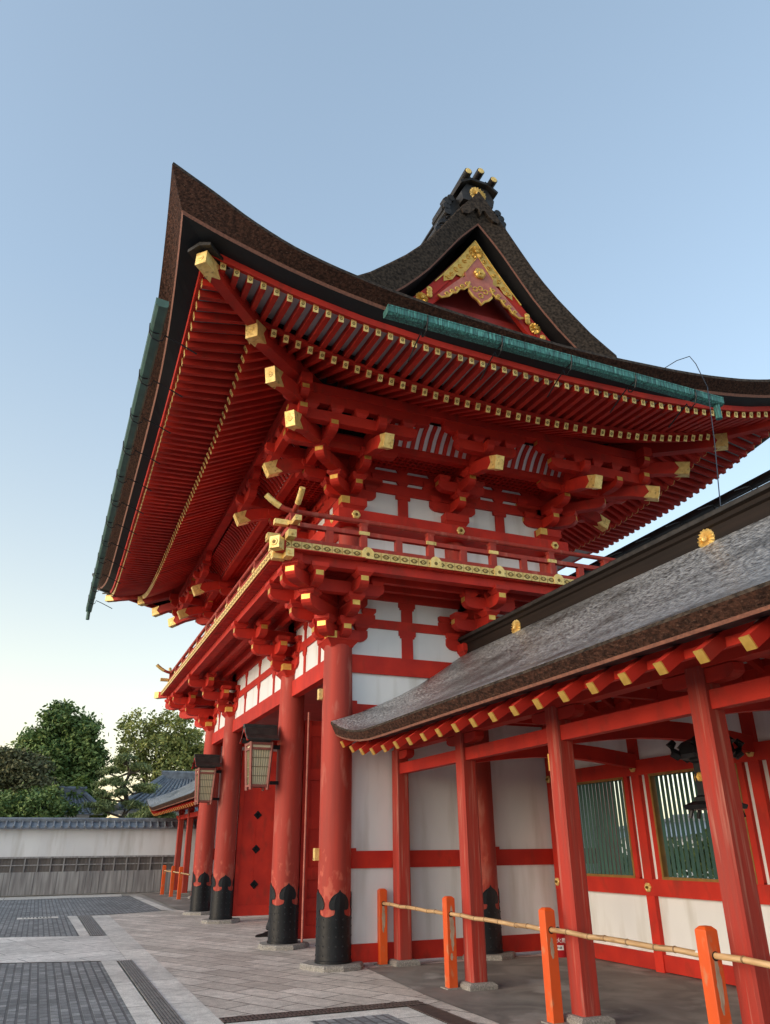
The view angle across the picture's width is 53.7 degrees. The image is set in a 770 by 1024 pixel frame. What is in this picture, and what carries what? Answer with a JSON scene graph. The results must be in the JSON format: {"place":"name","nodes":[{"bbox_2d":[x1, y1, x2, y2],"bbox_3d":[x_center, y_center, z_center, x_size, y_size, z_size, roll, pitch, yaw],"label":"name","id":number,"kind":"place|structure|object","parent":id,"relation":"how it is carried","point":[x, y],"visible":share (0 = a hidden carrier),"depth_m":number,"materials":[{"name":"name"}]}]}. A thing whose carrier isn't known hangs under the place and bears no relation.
{"place":"outdoors","nodes":[
{"label":"outdoors","id":0,"kind":"place"},
{"bbox_2d":[17,916,57,918],"bbox_3d":[-8.803,10.288,19.301,0.960,0.010,0.440,9,-25,-21],"label":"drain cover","id":1,"kind":"object","parent":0,"point":[38,917],"visible":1,"depth_m":19.30,"materials":[{"name":"stone"}]},
{"bbox_2d":[0,936,125,962],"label":"stone path","id":2,"kind":"structure","parent":0,"point":[55,949],"depth_m":13.15,"materials":[{"name":"stone"}]},
{"bbox_2d":[109,910,541,1023],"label":"tiled paving","id":3,"kind":"structure","parent":0,"point":[218,971],"depth_m":10.56,"materials":[{"name":"stone"}]},
{"bbox_2d":[226,1007,445,1023],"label":"drain surround","id":4,"kind":"object","parent":3,"relation":"on","point":[409,1015],"visible":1,"depth_m":7.73,"materials":[{"name":"stone"}]},
{"bbox_2d":[219,1000,476,1023],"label":"drain grate","id":5,"kind":"object","parent":4,"relation":"on","point":[446,1017],"visible":1,"depth_m":7.91,"materials":[{"name":"grey metal"}]},
{"bbox_2d":[311,1014,408,1023],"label":"cobble inset","id":6,"kind":"object","parent":4,"relation":"on","point":[382,1019],"visible":1,"depth_m":7.56,"materials":[{"name":"grey stone"}]},
{"bbox_2d":[0,878,714,1023],"bbox_3d":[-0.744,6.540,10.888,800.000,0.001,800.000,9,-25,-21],"label":"ground","id":7,"kind":"structure","parent":0,"point":[138,895],"depth_m":20.50,"materials":[{"name":"grey stone"}]},
{"bbox_2d":[0,745,67,795],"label":"broadleaf tree","id":8,"kind":"object","parent":7,"relation":"on","point":[18,767],"visible":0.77,"depth_m":35.54,"materials":[{"name":"green plant"}]},
{"bbox_2d":[0,781,85,817],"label":"garden shrub","id":9,"kind":"object","parent":7,"relation":"on","point":[21,803],"visible":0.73,"depth_m":33.47,"materials":[{"name":"green plant"}]},
{"bbox_2d":[5,698,112,792],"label":"broadleaf tree","id":10,"kind":"object","parent":7,"relation":"on","point":[63,737],"visible":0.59,"depth_m":40.27,"materials":[{"name":"green plant"}]},
{"bbox_2d":[41,786,102,817],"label":"tiled house","id":11,"kind":"structure","parent":7,"relation":"on","point":[87,797],"depth_m":37.27,"materials":[{"name":"grey tile"}]},
{"bbox_2d":[0,896,160,1023],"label":"cobbled forecourt","id":12,"kind":"structure","parent":7,"relation":"on","point":[64,993],"depth_m":10.29,"materials":[{"name":"grey stone"}]},
{"bbox_2d":[0,894,223,1023],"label":"stone border","id":13,"kind":"object","parent":12,"relation":"on","point":[187,1005],"visible":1,"depth_m":10.13,"materials":[{"name":"stone"}]},
{"bbox_2d":[65,774,114,817],"bbox_3d":[-15.009,15.600,37.539,3.229,5.038,2.440,9,-25,-21],"label":"broadleaf tree","id":14,"kind":"object","parent":7,"relation":"on","point":[81,782],"visible":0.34,"depth_m":37.97,"materials":[{"name":"green plant"}]},
{"bbox_2d":[79,915,102,935],"bbox_3d":[-6.764,9.441,17.435,0.250,0.010,5.350,9,-25,-21],"label":"drain grate","id":15,"kind":"object","parent":7,"relation":"on","point":[92,928],"visible":1,"depth_m":16.95,"materials":[{"name":"stone"}]},
{"bbox_2d":[0,817,196,896],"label":"boundary wall","id":16,"kind":"structure","parent":7,"relation":"on","point":[52,856],"depth_m":29.57,"materials":[{"name":"white paint"}]},
{"bbox_2d":[81,752,163,817],"bbox_3d":[-12.262,14.113,35.257,3.778,5.871,1.670,9,-25,-21],"label":"pine tree","id":17,"kind":"object","parent":7,"relation":"on","point":[105,805],"visible":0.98,"depth_m":35.59,"materials":[{"name":"green plant"}]},
{"bbox_2d":[125,804,178,817],"bbox_3d":[-10.562,15.051,34.638,2.894,3.635,1.639,9,-25,-21],"label":"shrub","id":18,"kind":"object","parent":7,"relation":"on","point":[144,812],"visible":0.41,"depth_m":34.78,"materials":[{"name":"green plant"}]},
{"bbox_2d":[118,960,185,1023],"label":"drain grate","id":19,"kind":"object","parent":7,"relation":"on","point":[161,1007],"visible":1,"depth_m":8.92,"materials":[{"name":"metal"}]},
{"bbox_2d":[107,770,197,815],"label":"tiled house","id":20,"kind":"structure","parent":7,"relation":"on","point":[169,781],"depth_m":39.24,"materials":[{"name":"grey tile"}]},
{"bbox_2d":[110,706,204,783],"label":"broadleaf tree","id":21,"kind":"object","parent":7,"relation":"on","point":[174,754],"visible":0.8,"depth_m":42.14,"materials":[{"name":"green plant"}]},
{"bbox_2d":[86,162,769,972],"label":"shrine gate","id":22,"kind":"structure","parent":7,"relation":"on","point":[338,492],"depth_m":13.52,"materials":[{"name":"red paint"}]},
{"bbox_2d":[191,754,221,804],"bbox_3d":[-4.369,6.560,18.681,0.710,1.162,0.620,9,-25,-21],"label":"wall lantern","id":23,"kind":"object","parent":22,"relation":"attached to","point":[204,766],"depth_m":18.55,"materials":[{"name":"paper"}]},
{"bbox_2d":[232,750,276,916],"bbox_3d":[-2.575,7.896,18.902,2.200,3.720,0.100,9,-25,-21],"label":"door","id":24,"kind":"structure","parent":22,"relation":"in","point":[255,823],"depth_m":18.48,"materials":[{"name":"red paint"}]},
{"bbox_2d":[240,724,279,790],"bbox_3d":[-2.308,4.558,14.157,0.710,1.162,0.620,9,-25,-21],"label":"wall lantern","id":25,"kind":"object","parent":22,"relation":"attached to","point":[258,739],"depth_m":14.03,"materials":[{"name":"paper"}]},
{"bbox_2d":[298,720,321,938],"bbox_3d":[-0.542,5.920,14.438,2.200,3.720,0.115,9,-25,-21],"label":"door","id":26,"kind":"structure","parent":22,"relation":"in","point":[315,727],"depth_m":14.05,"materials":[{"name":"red paint"}]},
{"bbox_2d":[621,829,713,877],"bbox_3d":[6.540,9.053,19.363,1.708,2.593,15.810,9,-25,-21],"label":"clipped hedge","id":27,"kind":"object","parent":7,"relation":"on","point":[689,857],"visible":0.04,"depth_m":17.39,"materials":[{"name":"green plant"}]},
{"bbox_2d":[0,0,769,825],"label":"sky","id":28,"kind":"structure","parent":0,"point":[625,144],"materials":[{"name":"blue"}]},
{"bbox_2d":[138,891,741,1023],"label":"corridor floor","id":29,"kind":"structure","parent":0,"point":[630,994],"depth_m":8.97,"materials":[{"name":"grey stone"}]},
{"bbox_2d":[159,865,165,894],"bbox_3d":[-8.256,13.696,28.347,0.200,1.000,0.200,9,-25,-21],"label":"fence post","id":30,"kind":"object","parent":29,"relation":"on","point":[163,881],"visible":1,"depth_m":28.28,"materials":[{"name":"orange paint"}]},
{"bbox_2d":[167,866,175,896],"bbox_3d":[-7.568,13.132,27.074,0.200,1.000,0.200,9,-25,-21],"label":"fence post","id":31,"kind":"object","parent":29,"relation":"on","point":[172,882],"visible":0.94,"depth_m":27.01,"materials":[{"name":"orange paint"}]},
{"bbox_2d":[147,780,198,898],"bbox_3d":[-5.054,10.991,27.300,5.416,5.075,13.455,9,-25,-21],"label":"roofed corridor","id":32,"kind":"object","parent":29,"relation":"on","point":[180,800],"visible":0.1,"depth_m":28.79,"materials":[{"name":"wood"}]},
{"bbox_2d":[175,867,182,899],"bbox_3d":[-6.895,12.478,25.597,0.200,1.000,0.200,9,-25,-21],"label":"fence post","id":33,"kind":"object","parent":29,"relation":"on","point":[180,877],"visible":0.96,"depth_m":25.53,"materials":[{"name":"orange paint"}]},
{"bbox_2d":[374,888,390,965],"bbox_3d":[-0.041,6.144,11.294,0.200,1.000,0.200,9,-25,-21],"label":"fence post","id":34,"kind":"object","parent":29,"relation":"on","point":[382,941],"visible":0.99,"depth_m":11.24,"materials":[{"name":"orange paint"}]},
{"bbox_2d":[382,902,442,914],"bbox_3d":[0.380,5.459,10.485,0.067,0.068,2.143,9,-25,-21],"label":"bamboo rail","id":35,"kind":"object","parent":34,"relation":"attached to","point":[435,911],"visible":0.9,"depth_m":10.41,"materials":[{"name":"beige wood"}]},
{"bbox_2d":[441,896,461,989],"bbox_3d":[0.804,5.322,9.438,0.200,1.000,0.200,9,-25,-21],"label":"fence post","id":36,"kind":"object","parent":29,"relation":"on","point":[450,948],"visible":0.98,"depth_m":9.38,"materials":[{"name":"orange paint"}]},
{"bbox_2d":[450,912,539,930],"bbox_3d":[1.225,4.637,8.629,0.067,0.068,2.143,9,-25,-21],"label":"bamboo rail","id":37,"kind":"object","parent":36,"relation":"attached to","point":[503,922],"visible":0.87,"depth_m":8.52,"materials":[{"name":"beige wood"}]},
{"bbox_2d":[331,482,769,1023],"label":"roofed corridor","id":38,"kind":"object","parent":29,"relation":"on","point":[624,670],"visible":0.99,"depth_m":9.05,"materials":[{"name":"wood"}]},
{"bbox_2d":[577,777,642,878],"bbox_3d":[3.348,4.952,11.938,0.157,1.380,1.827,9,-25,-21],"label":"window","id":39,"kind":"structure","parent":38,"relation":"in","point":[634,862],"depth_m":11.68,"materials":[{"name":"red paint"}]},
{"bbox_2d":[644,762,767,884],"bbox_3d":[4.196,4.127,10.075,0.157,1.380,1.827,9,-25,-21],"label":"window","id":40,"kind":"structure","parent":38,"relation":"in","point":[658,829],"depth_m":10.33,"materials":[{"name":"red paint"}]},
{"bbox_2d":[666,736,747,818],"bbox_3d":[3.462,2.292,8.334,0.728,1.966,0.829,9,-25,-21],"label":"hanging lantern","id":41,"kind":"object","parent":38,"relation":"hanging from","point":[687,752],"visible":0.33,"depth_m":8.09,"materials":[{"name":"black metal"}]},
{"bbox_2d":[766,759,769,776],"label":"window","id":42,"kind":"structure","parent":38,"relation":"in","point":[767,760],"depth_m":9.18,"materials":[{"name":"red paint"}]},
{"bbox_2d":[538,907,569,1023],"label":"fence post","id":43,"kind":"object","parent":29,"relation":"on","point":[552,984],"visible":1,"depth_m":7.53,"materials":[{"name":"orange paint"}]},
{"bbox_2d":[549,927,698,957],"bbox_3d":[2.071,3.815,6.772,0.067,0.068,2.143,9,-25,-21],"label":"bamboo rail","id":44,"kind":"object","parent":43,"relation":"attached to","point":[663,948],"visible":0.91,"depth_m":6.63,"materials":[{"name":"beige wood"}]},
{"bbox_2d":[556,927,566,957],"bbox_3d":[2.708,6.686,11.849,0.279,0.407,0.281,-5,-24,10],"label":"fire water container","id":45,"kind":"object","parent":29,"relation":"on","point":[561,945],"visible":0.45,"depth_m":11.72,"materials":[{"name":"red metal"}]},
{"bbox_2d":[695,925,731,1023],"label":"fence post","id":46,"kind":"object","parent":29,"relation":"on","point":[714,984],"visible":0.98,"depth_m":5.75,"materials":[{"name":"orange paint"}]},
{"bbox_2d":[713,952,769,968],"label":"bamboo rail","id":47,"kind":"object","parent":46,"relation":"attached to","point":[743,959],"visible":1,"depth_m":5.56,"materials":[{"name":"beige wood"}]},
{"bbox_2d":[619,813,712,876],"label":"tiled house","id":48,"kind":"structure","parent":0,"point":[680,830],"depth_m":41.83,"materials":[{"name":"white paint"}]}
]}

